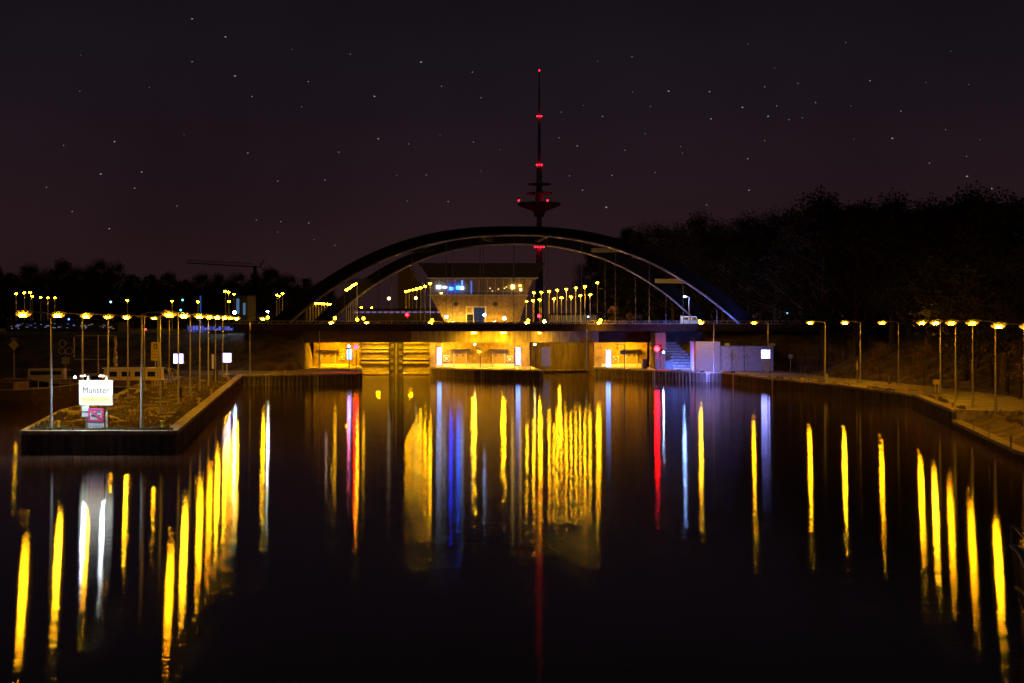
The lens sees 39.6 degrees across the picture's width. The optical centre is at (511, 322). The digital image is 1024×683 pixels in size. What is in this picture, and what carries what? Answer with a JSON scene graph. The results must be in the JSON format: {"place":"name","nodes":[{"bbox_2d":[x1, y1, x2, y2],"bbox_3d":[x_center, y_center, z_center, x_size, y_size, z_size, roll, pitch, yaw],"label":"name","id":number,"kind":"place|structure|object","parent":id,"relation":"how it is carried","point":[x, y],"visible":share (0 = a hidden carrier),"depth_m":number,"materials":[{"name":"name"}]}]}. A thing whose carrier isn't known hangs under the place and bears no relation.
{"place":"outdoors","nodes":[
{"label":"outdoors","id":0,"kind":"place"},
{"bbox_2d":[0,372,1023,682],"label":"water","id":1,"kind":"structure","parent":0,"point":[570,528],"depth_m":58.17,"materials":[{"name":"liquid"}]},
{"bbox_2d":[0,376,78,408],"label":"barge","id":2,"kind":"object","parent":1,"relation":"on","point":[18,395],"visible":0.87,"depth_m":147.56,"materials":[{"name":"black metal"}]},
{"bbox_2d":[0,368,78,386],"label":"work boat","id":3,"kind":"object","parent":1,"relation":"on","point":[42,373],"visible":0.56,"depth_m":184.76,"materials":[{"name":"black metal"}]},
{"bbox_2d":[29,334,117,386],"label":"sailing barge","id":4,"kind":"object","parent":1,"relation":"on","point":[92,376],"visible":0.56,"depth_m":177.56,"materials":[{"name":"brown wood"}]},
{"bbox_2d":[102,367,179,393],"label":"motor boat","id":5,"kind":"object","parent":1,"relation":"on","point":[118,376],"visible":0.2,"depth_m":170.71,"materials":[{"name":"white paint"}]},
{"bbox_2d":[361,342,429,374],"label":"lock gate","id":6,"kind":"structure","parent":1,"relation":"in","point":[412,358],"depth_m":244.30,"materials":[{"name":"metal"}]},
{"bbox_2d":[1009,525,1023,610],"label":"moored boat","id":7,"kind":"object","parent":1,"relation":"on","point":[1017,552],"visible":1,"depth_m":42.11,"materials":[{"name":"black paint"}]},
{"bbox_2d":[0,323,1023,428],"bbox_3d":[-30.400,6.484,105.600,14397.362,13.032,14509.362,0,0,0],"label":"ground","id":8,"kind":"structure","parent":0,"point":[280,352],"depth_m":224.54,"materials":[{"name":"green plant"}]},
{"bbox_2d":[0,271,29,320],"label":"tree","id":9,"kind":"object","parent":8,"relation":"on","point":[9,279],"visible":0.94,"depth_m":427.24,"materials":[{"name":"green plant"}]},
{"bbox_2d":[0,261,57,320],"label":"tree","id":10,"kind":"object","parent":8,"relation":"on","point":[27,274],"visible":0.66,"depth_m":432.79,"materials":[{"name":"green plant"}]},
{"bbox_2d":[22,267,72,320],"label":"tree","id":11,"kind":"object","parent":8,"relation":"on","point":[58,290],"visible":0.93,"depth_m":430.32,"materials":[{"name":"green plant"}]},
{"bbox_2d":[58,340,72,369],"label":"ring sign","id":12,"kind":"object","parent":8,"relation":"on","point":[65,360],"visible":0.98,"depth_m":204.97,"materials":[{"name":"metal"}]},
{"bbox_2d":[42,257,92,320],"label":"tree","id":13,"kind":"object","parent":8,"relation":"on","point":[61,266],"visible":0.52,"depth_m":440.03,"materials":[{"name":"green plant"}]},
{"bbox_2d":[4,321,131,331],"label":"warehouse","id":14,"kind":"structure","parent":8,"relation":"on","point":[58,326],"depth_m":282.00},
{"bbox_2d":[56,266,105,320],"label":"tree","id":15,"kind":"object","parent":8,"relation":"on","point":[88,282],"visible":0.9,"depth_m":437.80,"materials":[{"name":"green plant"}]},
{"bbox_2d":[80,256,122,320],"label":"tree","id":16,"kind":"object","parent":8,"relation":"on","point":[99,265],"visible":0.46,"depth_m":446.57,"materials":[{"name":"green plant"}]},
{"bbox_2d":[90,261,140,320],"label":"tree","id":17,"kind":"object","parent":8,"relation":"on","point":[117,277],"visible":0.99,"depth_m":441.13,"materials":[{"name":"green plant"}]},
{"bbox_2d":[20,373,242,454],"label":"jetty","id":18,"kind":"object","parent":8,"relation":"on","point":[188,426],"visible":0.54,"depth_m":96.53,"materials":[{"name":"concrete"}]},
{"bbox_2d":[15,310,52,427],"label":"quay lamp","id":19,"kind":"object","parent":18,"relation":"on","point":[23,313],"visible":0.91,"depth_m":97.97,"materials":[{"name":"metal"}]},
{"bbox_2d":[51,311,83,416],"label":"quay lamp","id":20,"kind":"object","parent":18,"relation":"on","point":[59,314],"visible":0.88,"depth_m":110.84,"materials":[{"name":"metal"}]},
{"bbox_2d":[80,312,109,408],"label":"quay lamp","id":21,"kind":"object","parent":18,"relation":"on","point":[87,315],"visible":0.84,"depth_m":121.94,"materials":[{"name":"metal"}]},
{"bbox_2d":[79,374,112,426],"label":"harbour board","id":22,"kind":"object","parent":18,"relation":"on","point":[95,392],"visible":1,"depth_m":97.48,"materials":[{"name":"white paint"}]},
{"bbox_2d":[88,408,103,427],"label":"no wash sign","id":23,"kind":"object","parent":18,"relation":"on","point":[95,417],"visible":1,"depth_m":97.39,"materials":[{"name":"metal"}]},
{"bbox_2d":[103,314,129,397],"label":"quay lamp","id":24,"kind":"object","parent":18,"relation":"on","point":[110,315],"visible":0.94,"depth_m":138.94,"materials":[{"name":"metal"}]},
{"bbox_2d":[121,314,145,390],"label":"quay lamp","id":25,"kind":"object","parent":18,"relation":"on","point":[144,383],"visible":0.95,"depth_m":152.44,"materials":[{"name":"metal"}]},
{"bbox_2d":[126,378,167,387],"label":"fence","id":26,"kind":"object","parent":18,"relation":"on","point":[148,387],"visible":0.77,"depth_m":159.50,"materials":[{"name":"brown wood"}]},
{"bbox_2d":[137,315,158,385],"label":"quay lamp","id":27,"kind":"object","parent":18,"relation":"on","point":[139,317],"visible":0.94,"depth_m":166.32,"materials":[{"name":"metal"}]},
{"bbox_2d":[151,342,159,384],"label":"plate sign","id":28,"kind":"object","parent":18,"relation":"on","point":[153,351],"visible":0.9,"depth_m":168.91,"materials":[{"name":"metal"}]},
{"bbox_2d":[140,310,176,427],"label":"quay lamp","id":29,"kind":"object","parent":18,"relation":"on","point":[168,313],"visible":0.92,"depth_m":97.99,"materials":[{"name":"metal"}]},
{"bbox_2d":[158,312,190,413],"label":"quay lamp","id":30,"kind":"object","parent":18,"relation":"on","point":[183,314],"visible":0.73,"depth_m":114.67,"materials":[{"name":"metal"}]},
{"bbox_2d":[173,353,183,376],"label":"light box","id":31,"kind":"object","parent":18,"relation":"on","point":[181,358],"visible":0.68,"depth_m":191.90,"materials":[{"name":"white paint"}]},
{"bbox_2d":[177,313,205,403],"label":"quay lamp","id":32,"kind":"object","parent":18,"relation":"on","point":[198,315],"visible":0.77,"depth_m":128.21,"materials":[{"name":"metal"}]},
{"bbox_2d":[189,314,214,396],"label":"quay lamp","id":33,"kind":"object","parent":18,"relation":"on","point":[209,316],"visible":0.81,"depth_m":141.62,"materials":[{"name":"metal"}]},
{"bbox_2d":[199,315,221,389],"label":"quay lamp","id":34,"kind":"object","parent":18,"relation":"on","point":[218,317],"visible":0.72,"depth_m":155.26,"materials":[{"name":"metal"}]},
{"bbox_2d":[207,315,228,385],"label":"quay lamp","id":35,"kind":"object","parent":18,"relation":"on","point":[225,317],"visible":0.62,"depth_m":164.31,"materials":[{"name":"metal"}]},
{"bbox_2d":[117,273,146,328],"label":"tree","id":36,"kind":"object","parent":8,"relation":"on","point":[134,279],"visible":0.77,"depth_m":446.52,"materials":[{"name":"green plant"}]},
{"bbox_2d":[139,273,161,327],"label":"tree","id":37,"kind":"object","parent":8,"relation":"on","point":[150,278],"visible":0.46,"depth_m":453.67,"materials":[{"name":"green plant"}]},
{"bbox_2d":[142,271,191,328],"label":"tree","id":38,"kind":"object","parent":8,"relation":"on","point":[169,279],"visible":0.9,"depth_m":429.23,"materials":[{"name":"green plant"}]},
{"bbox_2d":[169,279,199,328],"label":"tree","id":39,"kind":"object","parent":8,"relation":"on","point":[185,282],"visible":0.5,"depth_m":441.07,"materials":[{"name":"green plant"}]},
{"bbox_2d":[170,272,232,320],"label":"tree","id":40,"kind":"object","parent":8,"relation":"on","point":[196,282],"visible":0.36,"depth_m":452.16,"materials":[{"name":"green plant"}]},
{"bbox_2d":[195,271,238,320],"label":"tree","id":41,"kind":"object","parent":8,"relation":"on","point":[218,280],"visible":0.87,"depth_m":435.89,"materials":[{"name":"green plant"}]},
{"bbox_2d":[186,259,264,286],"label":"tower crane","id":42,"kind":"object","parent":8,"relation":"on","point":[254,269],"visible":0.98,"depth_m":599.82,"materials":[{"name":"metal"}]},
{"bbox_2d":[184,321,266,331],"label":"office building","id":43,"kind":"structure","parent":8,"relation":"on","point":[227,325],"depth_m":262.00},
{"bbox_2d":[219,270,262,320],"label":"tree","id":44,"kind":"object","parent":8,"relation":"on","point":[239,288],"visible":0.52,"depth_m":441.68,"materials":[{"name":"green plant"}]},
{"bbox_2d":[232,294,257,320],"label":"stair tower","id":45,"kind":"structure","parent":8,"relation":"on","point":[244,307],"depth_m":274.00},
{"bbox_2d":[242,271,268,318],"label":"tree","id":46,"kind":"object","parent":8,"relation":"on","point":[253,276],"visible":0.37,"depth_m":447.22,"materials":[{"name":"green plant"}]},
{"bbox_2d":[170,366,362,386],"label":"lock quay","id":47,"kind":"structure","parent":8,"relation":"on","point":[331,375],"depth_m":205.13,"materials":[{"name":"concrete"}]},
{"bbox_2d":[223,353,231,373],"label":"light box","id":48,"kind":"object","parent":47,"relation":"on","point":[227,357],"visible":0.79,"depth_m":202.90,"materials":[{"name":"white paint"}]},
{"bbox_2d":[245,265,300,320],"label":"tree","id":49,"kind":"object","parent":8,"relation":"on","point":[265,286],"visible":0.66,"depth_m":440.20,"materials":[{"name":"green plant"}]},
{"bbox_2d":[269,273,309,319],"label":"tree","id":50,"kind":"object","parent":8,"relation":"on","point":[284,286],"visible":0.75,"depth_m":430.00,"materials":[{"name":"green plant"}]},
{"bbox_2d":[293,277,321,321],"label":"tree","id":51,"kind":"object","parent":8,"relation":"on","point":[306,285],"visible":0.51,"depth_m":434.07,"materials":[{"name":"green plant"}]},
{"bbox_2d":[308,281,340,320],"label":"tree","id":52,"kind":"object","parent":8,"relation":"on","point":[329,298],"visible":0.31,"depth_m":436.56,"materials":[{"name":"green plant"}]},
{"bbox_2d":[314,343,361,365],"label":"lock building","id":53,"kind":"structure","parent":8,"relation":"on","point":[329,354],"depth_m":239.80,"materials":[{"name":"yellow brick"}]},
{"bbox_2d":[349,308,443,321],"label":"long shed","id":54,"kind":"structure","parent":8,"relation":"on","point":[371,314],"depth_m":292.00,"materials":[{"name":"metal"}]},
{"bbox_2d":[398,266,420,307],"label":"gabled house","id":55,"kind":"structure","parent":8,"relation":"on","point":[404,280],"depth_m":345.00,"materials":[{"name":"concrete"}]},
{"bbox_2d":[430,342,529,366],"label":"lock building","id":56,"kind":"structure","parent":8,"relation":"on","point":[466,354],"depth_m":240.00,"materials":[{"name":"yellow concrete"}]},
{"bbox_2d":[531,342,588,371],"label":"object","id":57,"kind":"structure","parent":56,"relation":"attached to","point":[567,356],"depth_m":257.20,"materials":[{"name":"metal"}]},
{"bbox_2d":[418,263,543,321],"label":"control building","id":58,"kind":"structure","parent":8,"relation":"on","point":[468,292],"depth_m":264.00,"materials":[{"name":"glass"}]},
{"bbox_2d":[474,307,484,321],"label":"doorway","id":59,"kind":"structure","parent":58,"relation":"in","point":[475,308],"depth_m":263.85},
{"bbox_2d":[429,366,543,380],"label":"pier nose","id":60,"kind":"object","parent":8,"relation":"on","point":[505,373],"visible":0.57,"depth_m":224.62,"materials":[{"name":"concrete"}]},
{"bbox_2d":[436,347,441,366],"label":"tube light","id":61,"kind":"object","parent":60,"relation":"on","point":[438,356],"visible":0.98,"depth_m":237.20,"materials":[{"name":"plastic"}]},
{"bbox_2d":[0,221,1014,332],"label":"distant wood","id":62,"kind":"object","parent":8,"relation":"on","point":[645,318],"visible":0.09,"depth_m":344.59,"materials":[{"name":"green plant"}]},
{"bbox_2d":[518,70,560,321],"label":"tv tower","id":63,"kind":"structure","parent":8,"relation":"on","point":[539,207],"depth_m":1287.20,"materials":[{"name":"concrete"}]},
{"bbox_2d":[209,226,904,342],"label":"arch bridge","id":64,"kind":"structure","parent":8,"relation":"on","point":[282,323],"depth_m":226.75,"materials":[{"name":"metal"}]},
{"bbox_2d":[680,316,698,322],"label":"parked van","id":65,"kind":"object","parent":64,"relation":"on","point":[693,319],"visible":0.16,"depth_m":241.15,"materials":[{"name":"white paint"}]},
{"bbox_2d":[548,313,598,321],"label":"site building","id":66,"kind":"structure","parent":8,"relation":"on","point":[592,317],"depth_m":300.00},
{"bbox_2d":[571,254,606,316],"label":"tree","id":67,"kind":"object","parent":8,"relation":"on","point":[584,278],"visible":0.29,"depth_m":349.26,"materials":[{"name":"green plant"}]},
{"bbox_2d":[570,246,637,321],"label":"tree","id":68,"kind":"object","parent":8,"relation":"on","point":[598,275],"visible":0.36,"depth_m":339.23,"materials":[{"name":"green plant"}]},
{"bbox_2d":[589,342,646,374],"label":"lock building","id":69,"kind":"structure","parent":8,"relation":"on","point":[635,354],"depth_m":240.00,"materials":[{"name":"yellow concrete"}]},
{"bbox_2d":[596,226,650,320],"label":"tree","id":70,"kind":"object","parent":8,"relation":"on","point":[626,233],"visible":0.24,"depth_m":329.29,"materials":[{"name":"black plant"}]},
{"bbox_2d":[603,218,695,321],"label":"tree","id":71,"kind":"object","parent":8,"relation":"on","point":[643,237],"visible":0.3,"depth_m":317.44,"materials":[{"name":"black plant"}]},
{"bbox_2d":[621,222,718,321],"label":"tree","id":72,"kind":"object","parent":8,"relation":"on","point":[664,236],"visible":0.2,"depth_m":299.54,"materials":[{"name":"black plant"}]},
{"bbox_2d":[652,207,730,314],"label":"tree","id":73,"kind":"object","parent":8,"relation":"on","point":[696,227],"visible":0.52,"depth_m":283.01,"materials":[{"name":"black plant"}]},
{"bbox_2d":[678,215,772,321],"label":"tree","id":74,"kind":"object","parent":8,"relation":"on","point":[716,228],"visible":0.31,"depth_m":278.67,"materials":[{"name":"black plant"}]},
{"bbox_2d":[696,208,794,315],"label":"tree","id":75,"kind":"object","parent":8,"relation":"on","point":[743,225],"visible":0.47,"depth_m":264.89,"materials":[{"name":"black plant"}]},
{"bbox_2d":[736,223,783,320],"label":"tree","id":76,"kind":"object","parent":8,"relation":"on","point":[761,315],"depth_m":299.75,"materials":[{"name":"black plant"}]},
{"bbox_2d":[719,204,811,321],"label":"tree","id":77,"kind":"object","parent":8,"relation":"on","point":[773,220],"visible":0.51,"depth_m":253.03,"materials":[{"name":"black plant"}]},
{"bbox_2d":[745,201,822,322],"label":"tree","id":78,"kind":"object","parent":8,"relation":"on","point":[772,236],"visible":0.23,"depth_m":238.84,"materials":[{"name":"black plant"}]},
{"bbox_2d":[593,366,1022,427],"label":"canal quay","id":79,"kind":"structure","parent":8,"relation":"on","point":[930,407],"depth_m":174.74,"materials":[{"name":"concrete"}]},
{"bbox_2d":[605,349,611,367],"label":"tube light","id":80,"kind":"object","parent":79,"relation":"on","point":[607,357],"visible":1,"depth_m":233.69,"materials":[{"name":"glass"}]},
{"bbox_2d":[649,332,689,368],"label":"stairs","id":81,"kind":"structure","parent":79,"relation":"on","point":[677,354],"depth_m":227.70,"materials":[{"name":"concrete"}]},
{"bbox_2d":[690,341,774,370],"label":"pale wall","id":82,"kind":"structure","parent":79,"relation":"on","point":[701,355],"depth_m":218.35,"materials":[{"name":"concrete"}]},
{"bbox_2d":[750,320,768,375],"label":"quay lamp","id":83,"kind":"object","parent":79,"relation":"on","point":[754,322],"visible":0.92,"depth_m":193.80,"materials":[{"name":"metal"}]},
{"bbox_2d":[840,320,861,383],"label":"quay lamp","id":84,"kind":"object","parent":79,"relation":"on","point":[845,322],"visible":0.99,"depth_m":173.10,"materials":[{"name":"metal"}]},
{"bbox_2d":[865,342,895,380],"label":"tree","id":85,"kind":"object","parent":79,"relation":"on","point":[880,352],"visible":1,"depth_m":179.79,"materials":[{"name":"green plant"}]},
{"bbox_2d":[877,320,898,385],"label":"quay lamp","id":86,"kind":"object","parent":79,"relation":"on","point":[882,321],"visible":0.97,"depth_m":164.70,"materials":[{"name":"metal"}]},
{"bbox_2d":[901,340,945,385],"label":"tree","id":87,"kind":"object","parent":79,"relation":"on","point":[929,353],"visible":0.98,"depth_m":167.96,"materials":[{"name":"green plant"}]},
{"bbox_2d":[916,320,941,395],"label":"quay lamp","id":88,"kind":"object","parent":79,"relation":"on","point":[921,321],"visible":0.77,"depth_m":144.50,"materials":[{"name":"metal"}]},
{"bbox_2d":[930,320,957,401],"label":"quay lamp","id":89,"kind":"object","parent":79,"relation":"on","point":[939,322],"visible":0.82,"depth_m":134.12,"materials":[{"name":"metal"}]},
{"bbox_2d":[945,319,973,406],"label":"quay lamp","id":90,"kind":"object","parent":79,"relation":"on","point":[951,322],"visible":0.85,"depth_m":125.13,"materials":[{"name":"metal"}]},
{"bbox_2d":[743,184,882,361],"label":"tree","id":91,"kind":"object","parent":8,"relation":"on","point":[820,208],"visible":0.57,"depth_m":222.25,"materials":[{"name":"green plant"}]},
{"bbox_2d":[809,200,899,356],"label":"tree","id":92,"kind":"object","parent":8,"relation":"on","point":[848,215],"visible":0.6,"depth_m":211.50,"materials":[{"name":"green plant"}]},
{"bbox_2d":[799,197,912,349],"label":"tree","id":93,"kind":"object","parent":8,"relation":"on","point":[872,338],"visible":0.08,"depth_m":222.75,"materials":[{"name":"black plant"}]},
{"bbox_2d":[836,187,934,345],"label":"tree","id":94,"kind":"object","parent":8,"relation":"on","point":[867,227],"visible":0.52,"depth_m":199.09,"materials":[{"name":"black plant"}]},
{"bbox_2d":[862,207,938,338],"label":"tree","id":95,"kind":"object","parent":8,"relation":"on","point":[909,335],"visible":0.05,"depth_m":207.70,"materials":[{"name":"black plant"}]},
{"bbox_2d":[861,192,970,357],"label":"tree","id":96,"kind":"object","parent":8,"relation":"on","point":[901,234],"visible":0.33,"depth_m":183.62,"materials":[{"name":"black plant"}]},
{"bbox_2d":[884,180,1012,381],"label":"tree","id":97,"kind":"object","parent":8,"relation":"on","point":[955,209],"visible":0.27,"depth_m":163.72,"materials":[{"name":"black plant"}]},
{"bbox_2d":[935,335,975,388],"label":"tree","id":98,"kind":"object","parent":8,"relation":"on","point":[957,351],"visible":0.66,"depth_m":160.00,"materials":[{"name":"green plant"}]},
{"bbox_2d":[906,187,1023,394],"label":"tree","id":99,"kind":"object","parent":8,"relation":"on","point":[946,268],"visible":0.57,"depth_m":147.50,"materials":[{"name":"green plant"}]},
{"bbox_2d":[965,319,998,414],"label":"quay lamp","id":100,"kind":"object","parent":8,"relation":"on","point":[972,322],"visible":0.92,"depth_m":114.85,"materials":[{"name":"metal"}]},
{"bbox_2d":[943,197,1023,348],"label":"tree","id":101,"kind":"object","parent":8,"relation":"on","point":[993,262],"visible":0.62,"depth_m":140.49,"materials":[{"name":"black plant"}]},
{"bbox_2d":[951,410,1023,462],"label":"bank wall","id":102,"kind":"structure","parent":8,"relation":"on","point":[1001,433],"depth_m":108.91,"materials":[{"name":"concrete"}]},
{"bbox_2d":[990,322,1023,428],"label":"quay lamp","id":103,"kind":"object","parent":102,"relation":"on","point":[999,325],"visible":0.94,"depth_m":103.44,"materials":[{"name":"metal"}]},
{"bbox_2d":[964,341,1010,386],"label":"tree","id":104,"kind":"object","parent":8,"relation":"on","point":[991,366],"visible":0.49,"depth_m":155.32,"materials":[{"name":"green plant"}]},
{"bbox_2d":[989,219,1023,359],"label":"tree","id":105,"kind":"object","parent":8,"relation":"on","point":[1002,309],"visible":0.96,"depth_m":129.12,"materials":[{"name":"black plant"}]},
{"bbox_2d":[999,333,1023,397],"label":"tree","id":106,"kind":"object","parent":8,"relation":"on","point":[1020,366],"visible":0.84,"depth_m":141.81,"materials":[{"name":"green plant"}]},
{"bbox_2d":[28,336,1023,429],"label":"grass","id":107,"kind":"structure","parent":0,"point":[61,415],"depth_m":127.64,"materials":[{"name":"plant"}]},
{"bbox_2d":[541,347,549,365],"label":"door","id":108,"kind":"structure","parent":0,"point":[545,356],"depth_m":242.67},
{"bbox_2d":[796,376,1022,408],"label":"path","id":109,"kind":"structure","parent":0,"point":[1006,401],"depth_m":152.66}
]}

